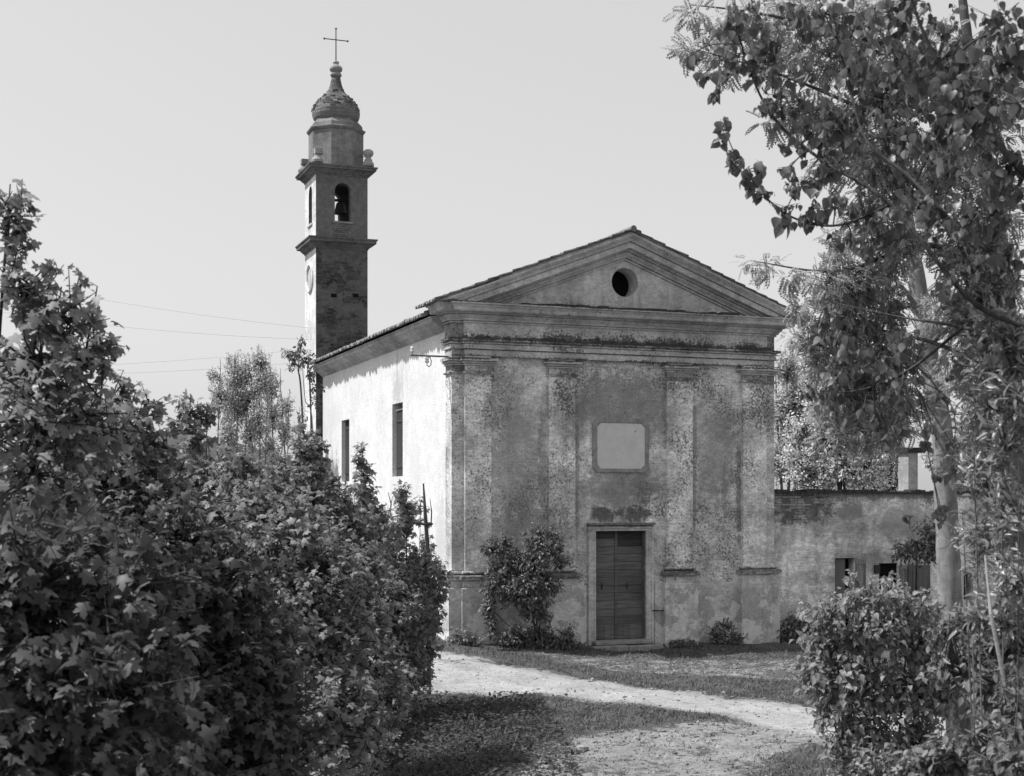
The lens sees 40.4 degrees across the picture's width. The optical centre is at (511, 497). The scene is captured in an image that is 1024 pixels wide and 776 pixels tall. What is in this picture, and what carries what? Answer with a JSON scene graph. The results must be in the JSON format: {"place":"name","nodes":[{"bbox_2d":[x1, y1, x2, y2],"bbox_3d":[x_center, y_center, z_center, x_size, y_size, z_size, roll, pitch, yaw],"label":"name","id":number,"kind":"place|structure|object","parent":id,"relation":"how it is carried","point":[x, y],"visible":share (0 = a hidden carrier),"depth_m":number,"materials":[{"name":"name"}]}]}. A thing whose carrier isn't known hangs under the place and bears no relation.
{"place":"outdoors","nodes":[
{"label":"outdoors","id":0,"kind":"place"},
{"bbox_2d":[0,431,292,531],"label":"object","id":1,"kind":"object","parent":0,"point":[4,487],"depth_m":170.56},
{"bbox_2d":[7,534,1002,775],"bbox_3d":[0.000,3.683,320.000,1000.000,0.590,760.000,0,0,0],"label":"ground","id":2,"kind":"structure","parent":0,"point":[791,748],"depth_m":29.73,"materials":[{"name":"grey plant"}]},
{"bbox_2d":[0,179,146,769],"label":"maple tree","id":3,"kind":"object","parent":2,"relation":"on","point":[73,432],"visible":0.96,"depth_m":8.36,"materials":[{"name":"grey plant"}]},
{"bbox_2d":[0,478,231,775],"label":"maple shrub","id":4,"kind":"object","parent":2,"relation":"on","point":[59,716],"visible":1,"depth_m":6.45,"materials":[{"name":"grey plant"}]},
{"bbox_2d":[52,368,197,565],"bbox_3d":[-2.780,1.433,9.829,1.057,4.752,1.015,0,0,0],"label":"maple tree","id":5,"kind":"object","parent":2,"relation":"on","point":[154,465],"visible":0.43,"depth_m":9.90,"materials":[{"name":"grey plant"}]},
{"bbox_2d":[158,389,266,551],"bbox_3d":[-3.369,1.267,15.788,1.438,5.045,1.179,0,0,29],"label":"maple sapling","id":6,"kind":"object","parent":2,"relation":"on","point":[200,475],"visible":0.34,"depth_m":15.91,"materials":[{"name":"grey plant"}]},
{"bbox_2d":[97,475,339,775],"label":"maple shrub","id":7,"kind":"object","parent":2,"relation":"on","point":[258,706],"visible":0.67,"depth_m":9.13,"materials":[{"name":"grey plant"}]},
{"bbox_2d":[205,361,240,551],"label":"young tree","id":8,"kind":"object","parent":2,"relation":"on","point":[227,434],"visible":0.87,"depth_m":45.91,"materials":[{"name":"grey plant"}]},
{"bbox_2d":[217,349,251,454],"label":"young tree","id":9,"kind":"object","parent":2,"relation":"on","point":[235,379],"visible":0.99,"depth_m":46.45,"materials":[{"name":"grey plant"}]},
{"bbox_2d":[233,349,269,521],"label":"young tree","id":10,"kind":"object","parent":2,"relation":"on","point":[250,442],"visible":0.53,"depth_m":46.79,"materials":[{"name":"grey plant"}]},
{"bbox_2d":[244,344,277,482],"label":"young tree","id":11,"kind":"object","parent":2,"relation":"on","point":[258,387],"visible":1,"depth_m":46.09,"materials":[{"name":"grey plant"}]},
{"bbox_2d":[256,368,287,462],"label":"young tree","id":12,"kind":"object","parent":2,"relation":"on","point":[270,444],"visible":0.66,"depth_m":47.39,"materials":[{"name":"grey plant"}]},
{"bbox_2d":[268,368,295,465],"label":"young tree","id":13,"kind":"object","parent":2,"relation":"on","point":[286,406],"visible":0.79,"depth_m":46.68,"materials":[{"name":"grey plant"}]},
{"bbox_2d":[261,457,330,597],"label":"shrub","id":14,"kind":"object","parent":2,"relation":"on","point":[325,459],"visible":0.04,"depth_m":47.30,"materials":[{"name":"plant"}]},
{"bbox_2d":[203,443,396,775],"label":"maple shrub","id":15,"kind":"object","parent":2,"relation":"on","point":[334,654],"visible":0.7,"depth_m":13.14,"materials":[{"name":"grey plant"}]},
{"bbox_2d":[281,334,324,485],"bbox_3d":[-4.574,-0.003,30.327,1.010,7.157,1.051,0,0,0],"label":"sapling","id":16,"kind":"object","parent":2,"relation":"on","point":[295,354],"visible":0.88,"depth_m":30.48,"materials":[{"name":"grey plant"}]},
{"bbox_2d":[295,28,377,456],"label":"bell tower","id":17,"kind":"structure","parent":2,"relation":"on","point":[332,250],"depth_m":48.65,"materials":[{"name":"brick"}]},
{"bbox_2d":[4,312,308,339],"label":"overhead wire","id":18,"kind":"object","parent":17,"relation":"attached to","point":[212,334],"visible":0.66,"depth_m":51.34,"materials":[{"name":"metal"}]},
{"bbox_2d":[16,283,306,327],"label":"overhead wire","id":19,"kind":"object","parent":17,"relation":"attached to","point":[198,314],"visible":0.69,"depth_m":51.55,"materials":[{"name":"metal"}]},
{"bbox_2d":[267,421,412,745],"bbox_3d":[-2.474,1.391,18.711,2.314,4.904,3.190,0,0,0],"label":"maple shrub","id":20,"kind":"object","parent":2,"relation":"on","point":[307,453],"visible":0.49,"depth_m":19.05,"materials":[{"name":"grey plant"}]},
{"bbox_2d":[348,441,398,602],"bbox_3d":[-2.248,1.468,22.012,0.835,4.717,0.762,0,0,25],"label":"maple sapling","id":21,"kind":"object","parent":2,"relation":"on","point":[367,497],"visible":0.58,"depth_m":21.95,"materials":[{"name":"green plant"}]},
{"bbox_2d":[361,479,454,771],"bbox_3d":[-1.830,1.873,22.293,1.660,4.409,6.767,0,0,0],"label":"maple shrub","id":22,"kind":"object","parent":2,"relation":"on","point":[414,591],"visible":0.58,"depth_m":23.85,"materials":[{"name":"grey plant"}]},
{"bbox_2d":[388,483,432,695],"bbox_3d":[-1.886,1.737,25.837,0.921,3.991,0.154,0,0,-27],"label":"dead stake","id":23,"kind":"object","parent":2,"relation":"on","point":[425,523],"visible":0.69,"depth_m":25.97,"materials":[{"name":"grey wood"}]},
{"bbox_2d":[412,495,436,552],"bbox_3d":[-1.713,1.869,26.234,0.653,3.833,0.398,0,0,-22],"label":"maple sapling","id":24,"kind":"object","parent":2,"relation":"on","point":[419,511],"visible":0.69,"depth_m":26.21,"materials":[{"name":"grey plant"}]},
{"bbox_2d":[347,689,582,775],"bbox_3d":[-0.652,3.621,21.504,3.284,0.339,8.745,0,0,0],"label":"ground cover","id":25,"kind":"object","parent":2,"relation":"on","point":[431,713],"visible":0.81,"depth_m":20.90,"materials":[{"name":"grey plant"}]},
{"bbox_2d":[444,622,487,646],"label":"weed clump","id":26,"kind":"object","parent":2,"relation":"on","point":[456,638],"visible":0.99,"depth_m":33.68,"materials":[{"name":"grey plant"}]},
{"bbox_2d":[477,520,570,641],"bbox_3d":[0.322,2.162,34.150,2.427,3.200,1.252,0,0,-10],"label":"bush","id":27,"kind":"object","parent":2,"relation":"on","point":[518,589],"visible":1,"depth_m":34.00,"materials":[{"name":"grey plant"}]},
{"bbox_2d":[495,619,577,649],"bbox_3d":[0.594,3.480,34.439,2.105,0.948,0.633,0,0,0],"label":"weed clump","id":28,"kind":"object","parent":2,"relation":"on","point":[535,641],"visible":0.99,"depth_m":34.36,"materials":[{"name":"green plant"}]},
{"bbox_2d":[307,225,807,650],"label":"church","id":29,"kind":"structure","parent":2,"relation":"on","point":[605,405],"depth_m":36.18,"materials":[{"name":"paint"}]},
{"bbox_2d":[345,420,348,480],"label":"window","id":30,"kind":"structure","parent":29,"relation":"in","point":[347,422],"depth_m":45.42,"materials":[{"name":"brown wood"}]},
{"bbox_2d":[396,405,402,475],"bbox_3d":[-3.021,-1.620,39.288,0.240,2.160,1.200,0,0,-20],"label":"window","id":31,"kind":"structure","parent":29,"relation":"in","point":[399,421],"depth_m":39.43,"materials":[{"name":"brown wood"}]},
{"bbox_2d":[410,346,447,366],"bbox_3d":[-2.032,-3.479,34.602,1.035,0.502,0.110,0,0,-20],"label":"insulator bracket","id":32,"kind":"object","parent":29,"relation":"attached to","point":[426,356],"visible":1,"depth_m":34.54,"materials":[{"name":"metal"}]},
{"bbox_2d":[596,531,616,639],"bbox_3d":[2.406,2.280,36.105,0.696,2.820,0.102,0,0,-20],"label":"door leaf","id":33,"kind":"structure","parent":29,"relation":"in","point":[606,541],"depth_m":36.12,"materials":[{"name":"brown wood"}]},
{"bbox_2d":[617,531,641,638],"bbox_3d":[3.074,2.280,36.371,0.730,2.820,0.102,0,0,-20],"label":"door leaf","id":34,"kind":"structure","parent":29,"relation":"in","point":[629,543],"depth_m":36.37,"materials":[{"name":"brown wood"}]},
{"bbox_2d":[569,639,586,647],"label":"weed clump","id":35,"kind":"object","parent":2,"relation":"on","point":[579,643],"visible":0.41,"depth_m":35.04,"materials":[{"name":"grey plant"}]},
{"bbox_2d":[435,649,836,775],"bbox_3d":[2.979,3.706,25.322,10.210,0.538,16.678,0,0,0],"label":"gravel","id":36,"kind":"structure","parent":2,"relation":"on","point":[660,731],"depth_m":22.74,"materials":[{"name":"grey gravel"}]},
{"bbox_2d":[663,638,704,647],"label":"weed clump","id":37,"kind":"object","parent":2,"relation":"on","point":[691,643],"visible":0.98,"depth_m":36.19,"materials":[{"name":"grey plant"}]},
{"bbox_2d":[706,618,748,644],"bbox_3d":[5.669,3.612,36.722,1.140,0.941,0.696,0,0,0],"label":"weed clump","id":38,"kind":"object","parent":2,"relation":"on","point":[719,636],"visible":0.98,"depth_m":36.66,"materials":[{"name":"grey plant"}]},
{"bbox_2d":[776,610,812,641],"bbox_3d":[7.667,3.520,37.685,1.288,1.014,0.568,0,0,0],"label":"bush","id":39,"kind":"object","parent":2,"relation":"on","point":[799,624],"visible":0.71,"depth_m":37.65,"materials":[{"name":"grey plant"}]},
{"bbox_2d":[774,345,828,490],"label":"airy tree","id":40,"kind":"object","parent":2,"relation":"on","point":[784,405],"visible":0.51,"depth_m":61.65,"materials":[{"name":"grey plant"}]},
{"bbox_2d":[779,630,826,643],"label":"weed clump","id":41,"kind":"object","parent":2,"relation":"on","point":[793,637],"visible":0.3,"depth_m":37.35,"materials":[{"name":"grey plant"}]},
{"bbox_2d":[662,0,1023,766],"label":"locust tree","id":42,"kind":"object","parent":2,"relation":"on","point":[846,284],"visible":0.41,"depth_m":16.23,"materials":[{"name":"grey plant"}]},
{"bbox_2d":[776,343,913,490],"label":"leafy tree","id":43,"kind":"object","parent":2,"relation":"on","point":[811,469],"visible":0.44,"depth_m":49.77,"materials":[{"name":"grey plant"}]},
{"bbox_2d":[682,0,1023,529],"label":"poplar tree","id":44,"kind":"object","parent":2,"relation":"on","point":[960,124],"visible":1,"depth_m":8.60,"materials":[{"name":"grey plant"}]},
{"bbox_2d":[857,389,906,490],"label":"leafy tree","id":45,"kind":"object","parent":2,"relation":"on","point":[893,486],"visible":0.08,"depth_m":51.85,"materials":[{"name":"grey plant"}]},
{"bbox_2d":[789,569,975,775],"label":"lilac shrub","id":46,"kind":"object","parent":2,"relation":"on","point":[859,739],"visible":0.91,"depth_m":12.48,"materials":[{"name":"grey plant"}]},
{"bbox_2d":[774,447,1003,640],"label":"outbuilding","id":47,"kind":"structure","parent":2,"relation":"on","point":[824,539],"depth_m":38.91,"materials":[{"name":"paint"}]},
{"bbox_2d":[835,558,865,632],"bbox_3d":[9.343,2.891,38.952,1.069,2.597,0.364,0,0,-20],"label":"doorway","id":48,"kind":"structure","parent":47,"relation":"in","point":[841,564],"depth_m":38.90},
{"bbox_2d":[874,563,906,593],"bbox_3d":[10.662,2.291,39.325,1.073,1.065,0.154,0,0,-20],"label":"window","id":49,"kind":"structure","parent":47,"relation":"in","point":[883,569],"depth_m":39.36,"materials":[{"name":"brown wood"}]},
{"bbox_2d":[907,565,929,630],"bbox_3d":[11.577,2.908,39.611,0.748,1.963,0.063,0,0,-20],"label":"door","id":50,"kind":"structure","parent":47,"relation":"in","point":[923,573],"depth_m":39.58,"materials":[{"name":"grey wood"}]},
{"bbox_2d":[961,568,976,601],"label":"window","id":51,"kind":"structure","parent":47,"relation":"in","point":[962,573],"depth_m":40.12,"materials":[{"name":"stone"}]},
{"bbox_2d":[890,515,936,616],"bbox_3d":[11.027,2.215,38.205,1.698,3.602,1.791,0,0,-26],"label":"climbing shrub","id":52,"kind":"object","parent":2,"relation":"on","point":[929,556],"visible":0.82,"depth_m":37.73,"materials":[{"name":"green plant"}]},
{"bbox_2d":[820,3,1022,773],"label":"poplar tree","id":53,"kind":"object","parent":2,"relation":"on","point":[948,560],"visible":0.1,"depth_m":18.69,"materials":[{"name":"grey plant"}]},
{"bbox_2d":[886,599,1023,775],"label":"elder shrub","id":54,"kind":"object","parent":2,"relation":"on","point":[996,752],"visible":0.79,"depth_m":7.42,"materials":[{"name":"grey plant"}]},
{"bbox_2d":[911,407,1001,490],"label":"leafy tree","id":55,"kind":"object","parent":2,"relation":"on","point":[923,458],"visible":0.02,"depth_m":53.86,"materials":[{"name":"grey plant"}]},
{"bbox_2d":[936,294,1023,769],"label":"willow shrub","id":56,"kind":"object","parent":2,"relation":"on","point":[996,393],"visible":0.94,"depth_m":8.47,"materials":[{"name":"grey plant"}]},
{"bbox_2d":[984,555,1012,739],"bbox_3d":[2.833,2.027,8.046,0.185,3.385,0.120,0,0,0],"label":"bare stem","id":57,"kind":"object","parent":2,"relation":"on","point":[1000,662],"visible":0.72,"depth_m":7.99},
{"bbox_2d":[0,0,1023,490],"label":"sky","id":58,"kind":"structure","parent":0,"point":[161,145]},
{"bbox_2d":[420,646,998,775],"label":"path","id":59,"kind":"structure","parent":0,"point":[451,670],"depth_m":22.86,"materials":[{"name":"grey gravel"}]},
{"bbox_2d":[575,744,588,752],"bbox_3d":[1.038,3.726,20.605,0.210,0.160,0.162,0,0,0],"label":"stone","id":60,"kind":"object","parent":59,"relation":"on","point":[582,747],"visible":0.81,"depth_m":20.55,"materials":[{"name":"white stone"}]}
]}

